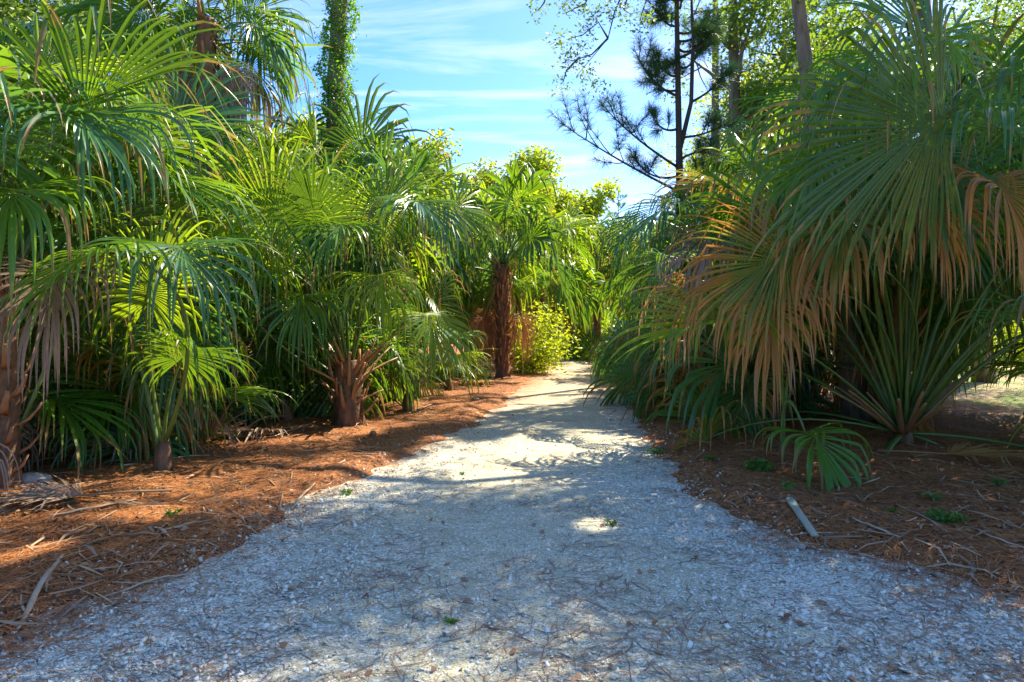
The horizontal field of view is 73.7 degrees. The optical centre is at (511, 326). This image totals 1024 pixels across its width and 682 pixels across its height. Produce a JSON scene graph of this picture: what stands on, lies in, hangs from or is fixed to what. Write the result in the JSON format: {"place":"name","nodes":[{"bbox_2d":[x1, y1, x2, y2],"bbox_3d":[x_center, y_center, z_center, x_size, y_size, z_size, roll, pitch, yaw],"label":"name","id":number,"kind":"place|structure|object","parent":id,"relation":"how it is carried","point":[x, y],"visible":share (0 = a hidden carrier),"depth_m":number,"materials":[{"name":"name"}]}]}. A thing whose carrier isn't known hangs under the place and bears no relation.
{"place":"outdoors","nodes":[
{"label":"outdoors","id":0,"kind":"place"},
{"bbox_2d":[171,440,196,455],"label":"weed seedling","id":1,"kind":"object","parent":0,"point":[183,450],"visible":0.36,"depth_m":8.01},
{"bbox_2d":[0,356,1023,681],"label":"shell path","id":2,"kind":"structure","parent":0,"point":[554,402],"depth_m":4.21,"materials":[{"name":"gravel"}]},
{"bbox_2d":[291,482,315,509],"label":"leaf stalk","id":3,"kind":"object","parent":2,"relation":"on","point":[300,497],"visible":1,"depth_m":6.26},
{"bbox_2d":[443,615,457,623],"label":"weed seedling","id":4,"kind":"object","parent":2,"relation":"on","point":[452,620],"visible":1,"depth_m":3.67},
{"bbox_2d":[0,374,1023,681],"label":"fallen needles","id":5,"kind":"object","parent":2,"relation":"on","point":[766,648],"depth_m":3.87,"materials":[{"name":"plant"}]},
{"bbox_2d":[604,519,617,526],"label":"weed seedling","id":6,"kind":"object","parent":2,"relation":"on","point":[609,521],"visible":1,"depth_m":5.46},
{"bbox_2d":[736,539,768,547],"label":"twig","id":7,"kind":"object","parent":2,"relation":"on","point":[752,543],"visible":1,"depth_m":4.93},
{"bbox_2d":[0,333,1023,639],"bbox_3d":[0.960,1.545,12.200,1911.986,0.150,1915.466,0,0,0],"label":"ground","id":8,"kind":"structure","parent":0,"point":[450,425],"depth_m":6.97,"materials":[{"name":"brown soil"}]},
{"bbox_2d":[21,471,51,485],"bbox_3d":[-4.640,1.486,6.611,0.370,0.158,0.235,0,0,0],"label":"rock","id":9,"kind":"object","parent":8,"relation":"on","point":[33,476],"visible":0.49,"depth_m":6.56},
{"bbox_2d":[21,452,90,470],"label":"fallen frond","id":10,"kind":"object","parent":8,"relation":"on","point":[28,461],"visible":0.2,"depth_m":7.49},
{"bbox_2d":[21,352,96,436],"bbox_3d":[-7.490,0.479,9.599,3.935,2.324,4.462,0,0,32],"label":"leafy shrub","id":11,"kind":"object","parent":8,"relation":"on","point":[37,414],"visible":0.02,"depth_m":9.58,"materials":[{"name":"green plant"}]},
{"bbox_2d":[0,0,137,172],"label":"broadleaf tree","id":12,"kind":"object","parent":8,"relation":"on","point":[18,10],"visible":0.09,"depth_m":15.56,"materials":[{"name":"green plant"}]},
{"bbox_2d":[21,413,124,463],"bbox_3d":[-5.189,1.241,8.247,1.363,0.589,1.421,0,0,0],"label":"fallen frond","id":13,"kind":"object","parent":8,"relation":"on","point":[49,441],"visible":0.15,"depth_m":7.87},
{"bbox_2d":[7,229,165,481],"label":"cabbage palm","id":14,"kind":"object","parent":8,"relation":"on","point":[75,427],"visible":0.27,"depth_m":7.45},
{"bbox_2d":[0,475,172,511],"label":"fallen frond","id":15,"kind":"object","parent":8,"relation":"on","point":[43,494],"visible":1,"depth_m":5.89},
{"bbox_2d":[0,7,181,384],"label":"cabbage palm","id":16,"kind":"object","parent":8,"relation":"on","point":[18,31],"depth_m":10.15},
{"bbox_2d":[48,499,135,515],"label":"leaf stalk","id":17,"kind":"object","parent":8,"relation":"on","point":[86,508],"visible":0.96,"depth_m":5.51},
{"bbox_2d":[0,13,239,407],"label":"cabbage palm","id":18,"kind":"object","parent":8,"relation":"on","point":[7,52],"visible":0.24,"depth_m":7.62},
{"bbox_2d":[41,430,199,466],"bbox_3d":[-4.528,1.304,7.800,1.605,0.431,1.128,0,0,-15],"label":"fallen frond","id":19,"kind":"object","parent":8,"relation":"on","point":[91,440],"visible":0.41,"depth_m":7.59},
{"bbox_2d":[4,60,247,293],"bbox_3d":[-8.402,-1.815,15.065,5.649,6.949,6.153,0,0,0],"label":"cabbage palm","id":20,"kind":"object","parent":8,"relation":"on","point":[142,89],"visible":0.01,"depth_m":13.74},
{"bbox_2d":[0,0,273,494],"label":"cabbage palm","id":21,"kind":"object","parent":8,"relation":"on","point":[84,140],"visible":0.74,"depth_m":6.21,"materials":[{"name":"plant"}]},
{"bbox_2d":[0,200,287,470],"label":"cabbage palm","id":22,"kind":"object","parent":8,"relation":"on","point":[163,457],"visible":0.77,"depth_m":6.73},
{"bbox_2d":[0,21,304,448],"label":"cabbage palm","id":23,"kind":"object","parent":8,"relation":"on","point":[207,134],"visible":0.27,"depth_m":8.09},
{"bbox_2d":[27,332,287,435],"bbox_3d":[-5.605,0.669,10.954,4.096,1.928,4.568,0,0,31],"label":"leafy shrub","id":24,"kind":"object","parent":8,"relation":"on","point":[195,379],"depth_m":10.41,"materials":[{"name":"green plant"}]},
{"bbox_2d":[20,281,297,470],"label":"cabbage palm","id":25,"kind":"object","parent":8,"relation":"on","point":[228,393],"visible":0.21,"depth_m":7.88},
{"bbox_2d":[66,0,253,235],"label":"broadleaf tree","id":26,"kind":"object","parent":8,"relation":"on","point":[177,59],"visible":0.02,"depth_m":16.11,"materials":[{"name":"green plant"}]},
{"bbox_2d":[164,508,183,515],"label":"weed seedling","id":27,"kind":"object","parent":8,"relation":"on","point":[169,512],"visible":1,"depth_m":5.50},
{"bbox_2d":[29,323,345,436],"bbox_3d":[-4.946,0.778,9.904,3.572,1.723,4.199,0,0,40],"label":"leafy shrub","id":28,"kind":"object","parent":8,"relation":"on","point":[230,410],"visible":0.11,"depth_m":9.98,"materials":[{"name":"green plant"}]},
{"bbox_2d":[55,0,332,254],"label":"cabbage palm","id":29,"kind":"object","parent":8,"relation":"on","point":[268,39],"visible":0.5,"depth_m":12.29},
{"bbox_2d":[161,398,256,446],"bbox_3d":[-3.892,1.169,8.585,1.098,0.635,1.384,0,0,-44],"label":"fallen frond","id":30,"kind":"object","parent":8,"relation":"on","point":[227,428],"visible":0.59,"depth_m":8.52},
{"bbox_2d":[56,139,386,416],"bbox_3d":[-4.746,-0.606,11.733,5.431,5.537,5.555,0,0,0],"label":"cabbage palm","id":31,"kind":"object","parent":8,"relation":"on","point":[312,240],"visible":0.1,"depth_m":11.20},
{"bbox_2d":[214,424,299,442],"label":"fallen frond","id":32,"kind":"object","parent":8,"relation":"on","point":[265,430],"visible":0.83,"depth_m":9.04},
{"bbox_2d":[226,104,325,326],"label":"broadleaf tree","id":33,"kind":"object","parent":8,"relation":"on","point":[304,109],"visible":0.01,"depth_m":19.85,"materials":[{"name":"green plant"}]},
{"bbox_2d":[166,277,426,434],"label":"cabbage palm","id":34,"kind":"object","parent":8,"relation":"on","point":[288,415],"visible":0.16,"depth_m":10.90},
{"bbox_2d":[181,194,434,425],"bbox_3d":[-4.026,-0.017,12.744,5.268,5.344,5.129,0,0,0],"label":"cabbage palm","id":35,"kind":"object","parent":8,"relation":"on","point":[373,383],"visible":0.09,"depth_m":11.47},
{"bbox_2d":[140,119,482,426],"bbox_3d":[-3.264,0.500,10.548,5.268,7.374,4.848,0,0,-32],"label":"cabbage palm","id":36,"kind":"object","parent":8,"relation":"on","point":[350,374],"visible":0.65,"depth_m":9.44,"materials":[{"name":"plant"}]},
{"bbox_2d":[218,325,428,422],"bbox_3d":[-3.683,0.734,11.875,4.140,1.809,5.034,0,0,0],"label":"leafy shrub","id":37,"kind":"object","parent":8,"relation":"on","point":[308,388],"visible":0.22,"depth_m":11.20,"materials":[{"name":"green plant"}]},
{"bbox_2d":[221,86,427,261],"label":"cabbage palm","id":38,"kind":"object","parent":8,"relation":"on","point":[286,120],"visible":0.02,"depth_m":16.05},
{"bbox_2d":[308,0,366,266],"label":"vine covered tree","id":39,"kind":"object","parent":8,"relation":"on","point":[334,84],"visible":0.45,"depth_m":15.83,"materials":[{"name":"green plant"}]},
{"bbox_2d":[222,73,453,338],"bbox_3d":[-4.287,-1.972,15.003,5.465,7.267,5.902,0,0,26],"label":"cabbage palm","id":40,"kind":"object","parent":8,"relation":"on","point":[387,136],"visible":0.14,"depth_m":14.96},
{"bbox_2d":[340,488,352,495],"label":"weed seedling","id":41,"kind":"object","parent":8,"relation":"on","point":[349,491],"visible":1,"depth_m":6.43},
{"bbox_2d":[264,135,509,401],"bbox_3d":[-2.556,-1.093,13.635,5.091,5.723,5.056,0,0,0],"label":"cabbage palm","id":42,"kind":"object","parent":8,"relation":"on","point":[436,182],"visible":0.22,"depth_m":13.71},
{"bbox_2d":[314,316,490,420],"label":"cabbage palm","id":43,"kind":"object","parent":8,"relation":"on","point":[403,404],"visible":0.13,"depth_m":12.49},
{"bbox_2d":[348,123,471,267],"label":"broadleaf tree","id":44,"kind":"object","parent":8,"relation":"on","point":[440,146],"visible":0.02,"depth_m":24.42,"materials":[{"name":"green plant"}]},
{"bbox_2d":[352,156,492,332],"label":"cabbage palm","id":45,"kind":"object","parent":8,"relation":"on","point":[434,265],"visible":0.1,"depth_m":18.02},
{"bbox_2d":[374,299,494,398],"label":"cabbage palm","id":46,"kind":"object","parent":8,"relation":"on","point":[448,385],"visible":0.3,"depth_m":15.08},
{"bbox_2d":[413,361,495,385],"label":"cabbage palm","id":47,"kind":"object","parent":8,"relation":"on","point":[438,374],"visible":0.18,"depth_m":18.30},
{"bbox_2d":[451,377,490,386],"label":"fallen frond","id":48,"kind":"object","parent":8,"relation":"on","point":[474,382],"visible":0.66,"depth_m":17.55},
{"bbox_2d":[425,167,557,366],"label":"cabbage palm","id":49,"kind":"object","parent":8,"relation":"on","point":[525,272],"visible":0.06,"depth_m":24.87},
{"bbox_2d":[412,152,576,376],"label":"cabbage palm","id":50,"kind":"object","parent":8,"relation":"on","point":[499,332],"visible":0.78,"depth_m":20.61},
{"bbox_2d":[444,226,551,367],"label":"cabbage palm","id":51,"kind":"object","parent":8,"relation":"on","point":[518,298],"visible":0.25,"depth_m":23.61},
{"bbox_2d":[450,172,553,357],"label":"cabbage palm","id":52,"kind":"object","parent":8,"relation":"on","point":[492,195],"visible":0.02,"depth_m":32.77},
{"bbox_2d":[0,363,1023,681],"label":"pine straw","id":53,"kind":"object","parent":8,"relation":"on","point":[318,475],"visible":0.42,"depth_m":5.33,"materials":[{"name":"plant"}]},
{"bbox_2d":[16,554,64,629],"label":"leaf stalk","id":54,"kind":"object","parent":53,"relation":"on","point":[34,596],"visible":0.99,"depth_m":3.97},
{"bbox_2d":[105,572,191,595],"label":"leaf stalk","id":55,"kind":"object","parent":53,"relation":"on","point":[135,585],"visible":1,"depth_m":4.19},
{"bbox_2d":[213,420,318,437],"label":"leaf stalk","id":56,"kind":"object","parent":53,"relation":"on","point":[274,435],"visible":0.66,"depth_m":9.26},
{"bbox_2d":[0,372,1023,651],"bbox_3d":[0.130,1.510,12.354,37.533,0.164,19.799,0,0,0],"label":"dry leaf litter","id":57,"kind":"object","parent":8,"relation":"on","point":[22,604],"visible":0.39,"depth_m":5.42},
{"bbox_2d":[453,143,578,236],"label":"broadleaf tree","id":58,"kind":"object","parent":8,"relation":"on","point":[538,162],"visible":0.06,"depth_m":38.86,"materials":[{"name":"green plant"}]},
{"bbox_2d":[490,292,593,373],"bbox_3d":[0.623,0.285,23.055,3.663,2.922,3.815,0,0,-19],"label":"leafy shrub","id":59,"kind":"object","parent":8,"relation":"on","point":[547,347],"visible":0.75,"depth_m":22.80,"materials":[{"name":"green plant"}]},
{"bbox_2d":[482,201,613,359],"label":"cabbage palm","id":60,"kind":"object","parent":8,"relation":"on","point":[580,310],"visible":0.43,"depth_m":29.84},
{"bbox_2d":[519,201,606,352],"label":"cabbage palm","id":61,"kind":"object","parent":8,"relation":"on","point":[568,207],"visible":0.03,"depth_m":37.90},
{"bbox_2d":[523,292,609,340],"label":"cabbage palm","id":62,"kind":"object","parent":8,"relation":"on","point":[582,329],"visible":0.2,"depth_m":42.48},
{"bbox_2d":[555,329,600,359],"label":"leafy shrub","id":63,"kind":"object","parent":8,"relation":"on","point":[569,349],"visible":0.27,"depth_m":33.17,"materials":[{"name":"green plant"}]},
{"bbox_2d":[548,176,622,338],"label":"broadleaf tree","id":64,"kind":"object","parent":8,"relation":"on","point":[593,206],"visible":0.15,"depth_m":41.77,"materials":[{"name":"green plant"}]},
{"bbox_2d":[545,211,649,343],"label":"cabbage palm","id":65,"kind":"object","parent":8,"relation":"on","point":[598,266],"visible":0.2,"depth_m":36.06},
{"bbox_2d":[564,326,630,361],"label":"cabbage palm","id":66,"kind":"object","parent":8,"relation":"on","point":[593,341],"visible":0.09,"depth_m":32.12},
{"bbox_2d":[582,226,614,337],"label":"broadleaf tree","id":67,"kind":"object","parent":8,"relation":"on","point":[602,264],"visible":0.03,"depth_m":45.52,"materials":[{"name":"green plant"}]},
{"bbox_2d":[602,186,632,227],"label":"pine sapling","id":68,"kind":"object","parent":8,"relation":"on","point":[619,204],"visible":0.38,"depth_m":45.91,"materials":[{"name":"green plant"}]},
{"bbox_2d":[248,302,1022,341],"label":"woodland","id":69,"kind":"object","parent":8,"relation":"on","point":[608,316],"depth_m":64.70,"materials":[{"name":"green plant"}]},
{"bbox_2d":[599,213,673,325],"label":"cabbage palm","id":70,"kind":"object","parent":8,"relation":"on","point":[605,270],"depth_m":35.06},
{"bbox_2d":[587,223,700,375],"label":"cabbage palm","id":71,"kind":"object","parent":8,"relation":"on","point":[604,287],"visible":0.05,"depth_m":22.27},
{"bbox_2d":[588,323,701,382],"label":"cabbage palm","id":72,"kind":"object","parent":8,"relation":"on","point":[597,344],"visible":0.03,"depth_m":21.23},
{"bbox_2d":[543,0,750,307],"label":"pine sapling","id":73,"kind":"object","parent":8,"relation":"on","point":[703,34],"visible":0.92,"depth_m":15.45,"materials":[{"name":"green plant"}]},
{"bbox_2d":[582,331,725,406],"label":"cabbage palm","id":74,"kind":"object","parent":8,"relation":"on","point":[612,392],"visible":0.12,"depth_m":13.88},
{"bbox_2d":[598,203,709,330],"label":"cabbage palm","id":75,"kind":"object","parent":8,"relation":"on","point":[614,307],"visible":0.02,"depth_m":23.81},
{"bbox_2d":[647,447,665,454],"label":"weed seedling","id":76,"kind":"object","parent":8,"relation":"on","point":[658,451],"visible":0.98,"depth_m":8.43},
{"bbox_2d":[588,247,736,387],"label":"cabbage palm","id":77,"kind":"object","parent":8,"relation":"on","point":[607,356],"visible":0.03,"depth_m":17.09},
{"bbox_2d":[646,126,727,221],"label":"oak tree","id":78,"kind":"object","parent":8,"relation":"on","point":[684,153],"visible":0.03,"depth_m":32.17,"materials":[{"name":"green plant"}]},
{"bbox_2d":[635,147,750,309],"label":"cabbage palm","id":79,"kind":"object","parent":8,"relation":"on","point":[684,220],"depth_m":22.20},
{"bbox_2d":[645,0,798,364],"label":"broadleaf tree","id":80,"kind":"object","parent":8,"relation":"on","point":[736,26],"visible":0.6,"depth_m":19.32,"materials":[{"name":"green plant"}]},
{"bbox_2d":[673,0,780,229],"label":"pine tree","id":81,"kind":"object","parent":8,"relation":"on","point":[684,25],"visible":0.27,"depth_m":23.43,"materials":[{"name":"plant"}]},
{"bbox_2d":[619,332,839,423],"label":"cabbage palm","id":82,"kind":"object","parent":8,"relation":"on","point":[806,405],"visible":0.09,"depth_m":11.77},
{"bbox_2d":[633,235,827,355],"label":"cabbage palm","id":83,"kind":"object","parent":8,"relation":"on","point":[643,287],"visible":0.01,"depth_m":19.39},
{"bbox_2d":[526,0,938,388],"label":"oak tree","id":84,"kind":"object","parent":8,"relation":"on","point":[644,20],"visible":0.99,"depth_m":13.30,"materials":[{"name":"green plant"}]},
{"bbox_2d":[674,40,792,190],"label":"oak tree","id":85,"kind":"object","parent":8,"relation":"on","point":[723,100],"visible":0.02,"depth_m":26.33,"materials":[{"name":"green plant"}]},
{"bbox_2d":[640,110,827,318],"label":"cabbage palm","id":86,"kind":"object","parent":8,"relation":"on","point":[709,168],"visible":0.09,"depth_m":14.72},
{"bbox_2d":[742,458,773,471],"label":"weed seedling","id":87,"kind":"object","parent":8,"relation":"on","point":[759,464],"visible":0.93,"depth_m":7.30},
{"bbox_2d":[715,0,853,146],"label":"broadleaf tree","id":88,"kind":"object","parent":8,"relation":"on","point":[792,49],"visible":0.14,"depth_m":21.36,"materials":[{"name":"green plant"}]},
{"bbox_2d":[738,0,834,80],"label":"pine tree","id":89,"kind":"object","parent":8,"relation":"on","point":[821,1],"visible":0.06,"depth_m":23.91,"materials":[{"name":"green plant"}]},
{"bbox_2d":[781,481,795,488],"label":"weed seedling","id":90,"kind":"object","parent":8,"relation":"on","point":[788,485],"visible":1,"depth_m":6.42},
{"bbox_2d":[695,0,887,421],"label":"oak tree","id":91,"kind":"object","parent":8,"relation":"on","point":[802,33],"visible":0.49,"depth_m":11.24,"materials":[{"name":"brown plant"}]},
{"bbox_2d":[592,148,996,440],"bbox_3d":[4.471,0.134,11.618,6.033,7.003,5.797,0,0,0],"label":"cabbage palm","id":92,"kind":"object","parent":8,"relation":"on","point":[684,397],"visible":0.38,"depth_m":10.13,"materials":[{"name":"plant"}]},
{"bbox_2d":[785,497,818,536],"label":"cut leaf stalk","id":93,"kind":"object","parent":8,"relation":"on","point":[800,514],"visible":1,"depth_m":5.37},
{"bbox_2d":[602,0,1023,468],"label":"cabbage palm","id":94,"kind":"object","parent":8,"relation":"on","point":[903,417],"visible":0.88,"depth_m":7.03,"materials":[{"name":"plant"}]},
{"bbox_2d":[752,329,873,491],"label":"cabbage palm","id":95,"kind":"object","parent":8,"relation":"on","point":[829,467],"visible":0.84,"depth_m":6.79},
{"bbox_2d":[646,176,989,409],"bbox_3d":[5.577,-0.707,13.542,5.863,5.757,6.195,0,0,0],"label":"cabbage palm","id":96,"kind":"object","parent":8,"relation":"on","point":[823,369],"visible":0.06,"depth_m":11.54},
{"bbox_2d":[723,0,917,378],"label":"oak tree","id":97,"kind":"object","parent":8,"relation":"on","point":[830,34],"visible":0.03,"depth_m":18.35,"materials":[{"name":"green plant"}]},
{"bbox_2d":[769,0,909,63],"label":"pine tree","id":98,"kind":"object","parent":8,"relation":"on","point":[828,1],"visible":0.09,"depth_m":22.15,"materials":[{"name":"green plant"}]},
{"bbox_2d":[678,13,1023,424],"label":"cabbage palm","id":99,"kind":"object","parent":8,"relation":"on","point":[1019,51],"visible":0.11,"depth_m":9.58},
{"bbox_2d":[696,19,1023,404],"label":"cabbage palm","id":100,"kind":"object","parent":8,"relation":"on","point":[772,136],"visible":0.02,"depth_m":12.69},
{"bbox_2d":[852,517,899,536],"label":"leaf stalk","id":101,"kind":"object","parent":8,"relation":"on","point":[876,527],"visible":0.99,"depth_m":5.09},
{"bbox_2d":[897,504,948,532],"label":"leaf stalk","id":102,"kind":"object","parent":8,"relation":"on","point":[935,523],"visible":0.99,"depth_m":5.40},
{"bbox_2d":[919,490,942,499],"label":"weed seedling","id":103,"kind":"object","parent":8,"relation":"on","point":[936,496],"visible":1,"depth_m":5.97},
{"bbox_2d":[843,0,1023,414],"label":"oak tree","id":104,"kind":"object","parent":8,"relation":"on","point":[990,6],"visible":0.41,"depth_m":12.04,"materials":[{"name":"green plant"}]},
{"bbox_2d":[857,63,1023,418],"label":"cabbage palm","id":105,"kind":"object","parent":8,"relation":"on","point":[969,304],"visible":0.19,"depth_m":10.54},
{"bbox_2d":[924,507,969,524],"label":"weed seedling","id":106,"kind":"object","parent":8,"relation":"on","point":[937,515],"visible":0.98,"depth_m":5.32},
{"bbox_2d":[878,443,1023,464],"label":"fallen frond","id":107,"kind":"object","parent":8,"relation":"on","point":[988,452],"visible":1,"depth_m":7.76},
{"bbox_2d":[908,0,1023,383],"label":"broadleaf tree","id":108,"kind":"object","parent":8,"relation":"on","point":[996,13],"visible":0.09,"depth_m":18.72,"materials":[{"name":"green plant"}]},
{"bbox_2d":[958,324,1023,371],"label":"leafy shrub","id":109,"kind":"object","parent":8,"relation":"on","point":[1015,325],"visible":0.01,"depth_m":22.93,"materials":[{"name":"green plant"}]},
{"bbox_2d":[965,522,1023,546],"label":"leaf stalk","id":110,"kind":"object","parent":8,"relation":"on","point":[994,537],"visible":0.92,"depth_m":4.81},
{"bbox_2d":[967,360,1023,462],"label":"cabbage palm","id":111,"kind":"object","parent":8,"relation":"on","point":[1019,364],"visible":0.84,"depth_m":9.75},
{"bbox_2d":[989,478,1008,484],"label":"weed seedling","id":112,"kind":"object","parent":8,"relation":"on","point":[996,481],"visible":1,"depth_m":6.43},
{"bbox_2d":[993,318,1023,371],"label":"leafy shrub","id":113,"kind":"object","parent":8,"relation":"on","point":[1019,356],"visible":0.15,"depth_m":22.50,"materials":[{"name":"green plant"}]},
{"bbox_2d":[1,0,1023,326],"label":"sky","id":114,"kind":"structure","parent":0,"point":[478,69],"materials":[{"name":"blue"}]},
{"bbox_2d":[826,452,848,462],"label":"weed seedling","id":115,"kind":"object","parent":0,"point":[842,457],"visible":0.19,"depth_m":7.55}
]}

